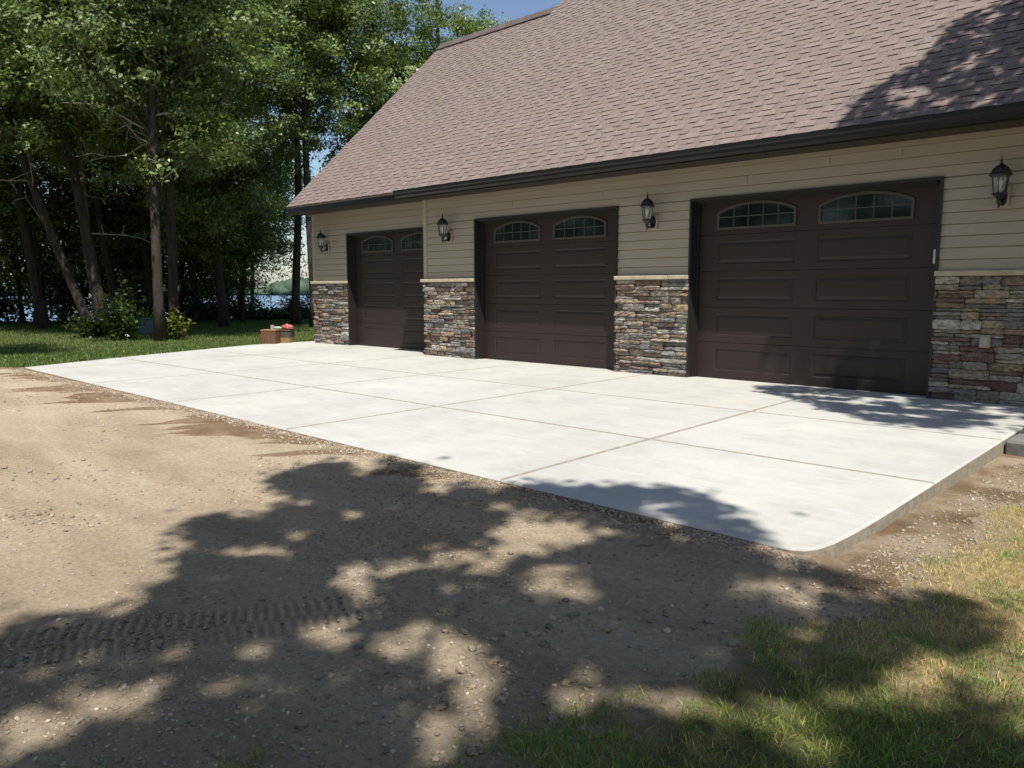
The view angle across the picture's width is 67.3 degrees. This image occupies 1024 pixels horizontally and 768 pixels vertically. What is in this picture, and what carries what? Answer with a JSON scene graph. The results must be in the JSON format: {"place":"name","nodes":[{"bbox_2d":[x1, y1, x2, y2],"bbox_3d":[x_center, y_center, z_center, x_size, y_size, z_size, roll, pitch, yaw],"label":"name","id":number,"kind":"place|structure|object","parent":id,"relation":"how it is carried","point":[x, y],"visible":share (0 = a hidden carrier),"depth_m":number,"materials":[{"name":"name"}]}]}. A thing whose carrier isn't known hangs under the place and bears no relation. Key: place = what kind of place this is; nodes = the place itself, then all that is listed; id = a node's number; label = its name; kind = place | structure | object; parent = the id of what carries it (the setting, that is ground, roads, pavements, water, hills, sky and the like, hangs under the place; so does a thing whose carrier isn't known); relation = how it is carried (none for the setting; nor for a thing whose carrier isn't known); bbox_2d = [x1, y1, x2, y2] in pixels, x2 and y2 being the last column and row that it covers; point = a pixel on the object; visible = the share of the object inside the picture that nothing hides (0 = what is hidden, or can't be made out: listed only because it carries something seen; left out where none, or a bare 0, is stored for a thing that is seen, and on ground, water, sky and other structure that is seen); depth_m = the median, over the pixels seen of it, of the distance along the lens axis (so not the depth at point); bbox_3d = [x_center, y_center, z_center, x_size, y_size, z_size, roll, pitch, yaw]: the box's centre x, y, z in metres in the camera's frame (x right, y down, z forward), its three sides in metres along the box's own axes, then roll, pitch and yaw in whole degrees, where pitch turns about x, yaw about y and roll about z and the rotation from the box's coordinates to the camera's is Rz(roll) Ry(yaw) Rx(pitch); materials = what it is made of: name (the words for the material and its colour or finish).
{"place":"outdoors","nodes":[
{"label":"outdoors","id":0,"kind":"place"},
{"bbox_2d":[0,295,309,321],"bbox_3d":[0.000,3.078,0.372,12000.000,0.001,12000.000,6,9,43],"label":"lake","id":1,"kind":"structure","parent":0,"point":[275,298],"depth_m":192.11,"materials":[{"name":"blue liquid"}]},
{"bbox_2d":[3,270,308,295],"bbox_3d":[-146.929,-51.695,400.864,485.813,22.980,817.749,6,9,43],"label":"shore woods","id":2,"kind":"object","parent":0,"point":[285,287],"visible":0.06,"depth_m":531.57,"materials":[{"name":"green plant"}]},
{"bbox_2d":[2,0,561,287],"label":"sky","id":3,"kind":"structure","parent":0,"point":[515,9],"materials":[{"name":"blue"}]},
{"bbox_2d":[0,367,1023,767],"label":"driveway","id":4,"kind":"structure","parent":0,"point":[168,447],"depth_m":3.35,"materials":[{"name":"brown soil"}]},
{"bbox_2d":[229,517,766,761],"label":"stones","id":5,"kind":"object","parent":4,"relation":"on","point":[441,706],"visible":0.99,"depth_m":2.74,"materials":[{"name":"beige stone"}]},
{"bbox_2d":[25,341,1023,557],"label":"concrete pad","id":6,"kind":"object","parent":4,"relation":"on","point":[807,470],"visible":0.92,"depth_m":6.81,"materials":[{"name":"grey concrete"}]},
{"bbox_2d":[280,329,294,342],"bbox_3d":[-5.392,-1.116,18.037,0.500,0.325,0.380,0,7,3],"label":"wooden box","id":7,"kind":"object","parent":6,"relation":"on","point":[286,336],"visible":0.6,"depth_m":17.87,"materials":[{"name":"brown wood"}]},
{"bbox_2d":[281,323,293,329],"bbox_3d":[-5.252,-1.344,18.002,0.327,0.149,0.237,3,7,21],"label":"cloth","id":8,"kind":"object","parent":7,"relation":"on","point":[286,326],"visible":1,"depth_m":17.92,"materials":[{"name":"fabric"}]},
{"bbox_2d":[287,0,1023,406],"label":"garage building","id":9,"kind":"structure","parent":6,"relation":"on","point":[813,178],"depth_m":10.66,"materials":[{"name":"beige"}]},
{"bbox_2d":[316,229,329,252],"bbox_3d":[-4.239,-3.200,17.212,0.201,0.531,0.286,6,9,43],"label":"wall lantern","id":10,"kind":"object","parent":9,"relation":"attached to","point":[320,237],"depth_m":17.15,"materials":[{"name":"black metal"}]},
{"bbox_2d":[355,232,425,349],"bbox_3d":[-2.358,-1.964,16.031,3.010,2.449,0.072,6,9,43],"label":"garage door","id":11,"kind":"structure","parent":9,"relation":"in","point":[389,269],"depth_m":16.20,"materials":[{"name":"brown metal"}]},
{"bbox_2d":[437,213,451,242],"bbox_3d":[-1.206,-2.776,13.703,0.201,0.531,0.286,6,9,43],"label":"wall lantern","id":12,"kind":"object","parent":9,"relation":"attached to","point":[442,223],"depth_m":13.64,"materials":[{"name":"black metal"}]},
{"bbox_2d":[484,212,615,368],"bbox_3d":[0.582,-1.551,12.609,2.945,2.449,0.072,6,9,43],"label":"garage door","id":13,"kind":"structure","parent":9,"relation":"in","point":[549,283],"depth_m":12.53,"materials":[{"name":"brown metal"}]},
{"bbox_2d":[640,192,657,229],"bbox_3d":[1.921,-2.423,10.788,0.201,0.531,0.286,6,9,43],"label":"wall lantern","id":14,"kind":"object","parent":9,"relation":"attached to","point":[647,205],"depth_m":10.73,"materials":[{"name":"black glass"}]},
{"bbox_2d":[696,185,939,395],"bbox_3d":[3.664,-1.195,9.666,3.028,2.449,0.175,6,9,43],"label":"garage door","id":15,"kind":"structure","parent":9,"relation":"in","point":[830,290],"depth_m":9.55,"materials":[{"name":"brown metal"}]},
{"bbox_2d":[979,335,990,347],"bbox_3d":[5.030,-0.453,8.181,0.096,0.135,0.078,6,9,43],"label":"outlet cover","id":16,"kind":"object","parent":9,"relation":"attached to","point":[984,341],"visible":1,"depth_m":8.15,"materials":[{"name":"grey plastic"}]},
{"bbox_2d":[989,156,1012,207],"bbox_3d":[5.023,-2.074,7.896,0.201,0.531,0.286,6,9,43],"label":"wall lantern","id":17,"kind":"object","parent":9,"relation":"attached to","point":[1001,173],"depth_m":7.84,"materials":[{"name":"black metal"}]},
{"bbox_2d":[1005,431,1023,456],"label":"old concrete walk","id":18,"kind":"structure","parent":4,"relation":"on","point":[1014,445],"depth_m":6.24,"materials":[{"name":"grey concrete"}]},
{"bbox_2d":[0,319,1023,767],"bbox_3d":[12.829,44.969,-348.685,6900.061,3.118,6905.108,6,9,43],"label":"lawn","id":19,"kind":"structure","parent":0,"point":[674,695],"depth_m":2.44,"materials":[{"name":"green plant"}]},
{"bbox_2d":[0,168,24,216],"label":"tree","id":20,"kind":"object","parent":19,"relation":"on","point":[4,191],"depth_m":30.05,"materials":[{"name":"green plant"}]},
{"bbox_2d":[0,164,73,292],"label":"tree","id":21,"kind":"object","parent":19,"relation":"on","point":[5,209],"visible":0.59,"depth_m":27.71,"materials":[{"name":"green plant"}]},
{"bbox_2d":[0,0,92,323],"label":"tree","id":22,"kind":"object","parent":19,"relation":"on","point":[75,292],"visible":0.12,"depth_m":22.56,"materials":[{"name":"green plant"}]},
{"bbox_2d":[0,159,92,318],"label":"tree","id":23,"kind":"object","parent":19,"relation":"on","point":[19,266],"visible":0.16,"depth_m":30.26,"materials":[{"name":"green plant"}]},
{"bbox_2d":[0,38,95,328],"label":"tree","id":24,"kind":"object","parent":19,"relation":"on","point":[8,157],"visible":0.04,"depth_m":26.64,"materials":[{"name":"green plant"}]},
{"bbox_2d":[0,81,103,325],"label":"tree","id":25,"kind":"object","parent":19,"relation":"on","point":[36,252],"visible":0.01,"depth_m":28.93,"materials":[{"name":"green plant"}]},
{"bbox_2d":[0,154,132,322],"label":"tree","id":26,"kind":"object","parent":19,"relation":"on","point":[22,315],"visible":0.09,"depth_m":31.28,"materials":[{"name":"green plant"}]},
{"bbox_2d":[0,161,148,298],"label":"tree","id":27,"kind":"object","parent":19,"relation":"on","point":[76,225],"visible":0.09,"depth_m":30.25,"materials":[{"name":"green plant"}]},
{"bbox_2d":[0,173,149,323],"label":"tree","id":28,"kind":"object","parent":19,"relation":"on","point":[74,269],"visible":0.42,"depth_m":29.74,"materials":[{"name":"green plant"}]},
{"bbox_2d":[0,160,164,321],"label":"tree","id":29,"kind":"object","parent":19,"relation":"on","point":[60,240],"visible":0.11,"depth_m":30.39,"materials":[{"name":"green plant"}]},
{"bbox_2d":[58,307,117,337],"bbox_3d":[-11.838,-1.738,21.828,1.659,0.903,1.483,-2,7,-19],"label":"bush","id":30,"kind":"object","parent":19,"relation":"on","point":[91,329],"visible":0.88,"depth_m":21.64,"materials":[{"name":"green plant"}]},
{"bbox_2d":[8,7,173,317],"bbox_3d":[-15.246,-9.548,27.201,7.401,15.206,7.184,6,9,43],"label":"tree","id":31,"kind":"object","parent":19,"relation":"on","point":[107,262],"visible":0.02,"depth_m":27.25,"materials":[{"name":"green plant"}]},
{"bbox_2d":[0,0,186,335],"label":"tree","id":32,"kind":"object","parent":19,"relation":"on","point":[64,127],"visible":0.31,"depth_m":22.39,"materials":[{"name":"green plant"}]},
{"bbox_2d":[41,161,188,303],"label":"tree","id":33,"kind":"object","parent":19,"relation":"on","point":[118,266],"visible":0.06,"depth_m":31.37,"materials":[{"name":"green plant"}]},
{"bbox_2d":[0,0,234,318],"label":"tree","id":34,"kind":"object","parent":19,"relation":"on","point":[80,163],"visible":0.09,"depth_m":21.89,"materials":[{"name":"green plant"}]},
{"bbox_2d":[86,279,152,340],"bbox_3d":[-10.455,-1.957,20.509,1.537,1.682,1.680,6,9,43],"label":"shrub","id":35,"kind":"object","parent":19,"relation":"on","point":[126,321],"visible":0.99,"depth_m":20.49,"materials":[{"name":"green plant"}]},
{"bbox_2d":[38,163,200,316],"bbox_3d":[-15.734,-6.808,32.864,8.135,8.378,7.445,1,7,6],"label":"tree","id":36,"kind":"object","parent":19,"relation":"on","point":[103,214],"visible":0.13,"depth_m":31.22,"materials":[{"name":"green plant"}]},
{"bbox_2d":[135,318,152,333],"bbox_3d":[-11.550,-1.826,24.177,0.640,0.500,0.480,6,9,43],"label":"storage bin","id":37,"kind":"object","parent":19,"relation":"on","point":[148,327],"visible":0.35,"depth_m":23.94,"materials":[{"name":"grey plastic"}]},
{"bbox_2d":[53,185,236,317],"bbox_3d":[-14.976,-5.294,31.286,6.440,5.750,5.894,-5,8,-34],"label":"tree","id":38,"kind":"object","parent":19,"relation":"on","point":[134,277],"visible":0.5,"depth_m":29.97,"materials":[{"name":"green plant"}]},
{"bbox_2d":[0,0,305,341],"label":"tree","id":39,"kind":"object","parent":19,"relation":"on","point":[161,34],"visible":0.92,"depth_m":19.54,"materials":[{"name":"green plant"}]},
{"bbox_2d":[0,0,306,330],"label":"tree","id":40,"kind":"object","parent":19,"relation":"on","point":[162,148],"visible":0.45,"depth_m":21.39,"materials":[{"name":"green plant"}]},
{"bbox_2d":[0,246,308,322],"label":"shore brush","id":41,"kind":"object","parent":19,"relation":"on","point":[277,313],"visible":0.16,"depth_m":34.00,"materials":[{"name":"green plant"}]},
{"bbox_2d":[57,0,253,317],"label":"tree","id":42,"kind":"object","parent":19,"relation":"on","point":[146,259],"visible":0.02,"depth_m":29.32,"materials":[{"name":"green plant"}]},
{"bbox_2d":[0,318,315,367],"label":"lawn grass","id":43,"kind":"structure","parent":19,"relation":"on","point":[41,357],"depth_m":19.45,"materials":[{"name":"green plant"}]},
{"bbox_2d":[260,329,279,343],"bbox_3d":[-5.550,-1.081,17.680,0.361,0.341,0.306,0,7,3],"label":"wooden crate","id":44,"kind":"object","parent":43,"relation":"on","point":[270,336],"visible":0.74,"depth_m":17.54,"materials":[{"name":"brown wood"}]},
{"bbox_2d":[71,175,272,309],"bbox_3d":[-14.431,-6.428,34.370,7.445,7.261,8.135,1,7,12],"label":"tree","id":45,"kind":"object","parent":19,"relation":"on","point":[177,264],"visible":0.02,"depth_m":33.02,"materials":[{"name":"green plant"}]},
{"bbox_2d":[71,95,273,321],"bbox_3d":[-14.707,-8.162,32.452,7.937,11.171,7.754,6,9,43],"label":"tree","id":46,"kind":"object","parent":19,"relation":"on","point":[183,306],"depth_m":32.17,"materials":[{"name":"green plant"}]},
{"bbox_2d":[152,302,193,339],"bbox_3d":[-9.105,-1.692,20.802,1.071,1.041,0.945,6,9,43],"label":"shrub","id":47,"kind":"object","parent":19,"relation":"on","point":[176,330],"visible":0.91,"depth_m":20.75,"materials":[{"name":"green plant"}]},
{"bbox_2d":[113,201,253,322],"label":"tree","id":48,"kind":"object","parent":19,"relation":"on","point":[194,298],"visible":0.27,"depth_m":31.46,"materials":[{"name":"green plant"}]},
{"bbox_2d":[105,123,293,320],"bbox_3d":[-13.267,-8.347,33.962,8.051,11.166,7.441,-1,7,-6],"label":"tree","id":49,"kind":"object","parent":19,"relation":"on","point":[251,217],"visible":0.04,"depth_m":33.51,"materials":[{"name":"green plant"}]},
{"bbox_2d":[99,37,322,327],"bbox_3d":[-10.963,-8.911,27.044,8.307,13.964,7.489,6,9,43],"label":"tree","id":50,"kind":"object","parent":19,"relation":"on","point":[213,215],"visible":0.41,"depth_m":26.98,"materials":[{"name":"green plant"}]},
{"bbox_2d":[162,224,288,317],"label":"tree","id":51,"kind":"object","parent":19,"relation":"on","point":[208,291],"visible":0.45,"depth_m":31.50,"materials":[{"name":"green plant"}]},
{"bbox_2d":[178,150,306,322],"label":"tree","id":52,"kind":"object","parent":19,"relation":"on","point":[279,226],"visible":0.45,"depth_m":30.96,"materials":[{"name":"green plant"}]},
{"bbox_2d":[192,224,307,319],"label":"tree","id":53,"kind":"object","parent":19,"relation":"on","point":[257,280],"visible":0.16,"depth_m":34.93,"materials":[{"name":"green plant"}]},
{"bbox_2d":[184,120,320,318],"bbox_3d":[-11.907,-8.457,34.887,7.501,11.166,7.596,6,9,43],"label":"tree","id":54,"kind":"object","parent":19,"relation":"on","point":[290,174],"visible":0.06,"depth_m":35.08,"materials":[{"name":"green plant"}]},
{"bbox_2d":[271,292,309,311],"bbox_3d":[-10.443,-3.896,37.420,2.816,1.421,2.592,6,9,43],"label":"bush","id":55,"kind":"object","parent":19,"relation":"on","point":[302,302],"visible":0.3,"depth_m":37.15,"materials":[{"name":"green plant"}]},
{"bbox_2d":[223,0,382,324],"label":"tree","id":56,"kind":"object","parent":19,"relation":"on","point":[295,310],"visible":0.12,"depth_m":29.82,"materials":[{"name":"green plant"}]},
{"bbox_2d":[203,0,408,326],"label":"tree","id":57,"kind":"object","parent":19,"relation":"on","point":[301,28],"visible":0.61,"depth_m":26.46,"materials":[{"name":"green plant"}]},
{"bbox_2d":[286,0,447,168],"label":"tree","id":58,"kind":"object","parent":19,"relation":"on","point":[385,56],"visible":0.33,"depth_m":27.76,"materials":[{"name":"green plant"}]},
{"bbox_2d":[345,0,511,124],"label":"tree","id":59,"kind":"object","parent":19,"relation":"on","point":[470,25],"visible":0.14,"depth_m":30.53,"materials":[{"name":"green plant"}]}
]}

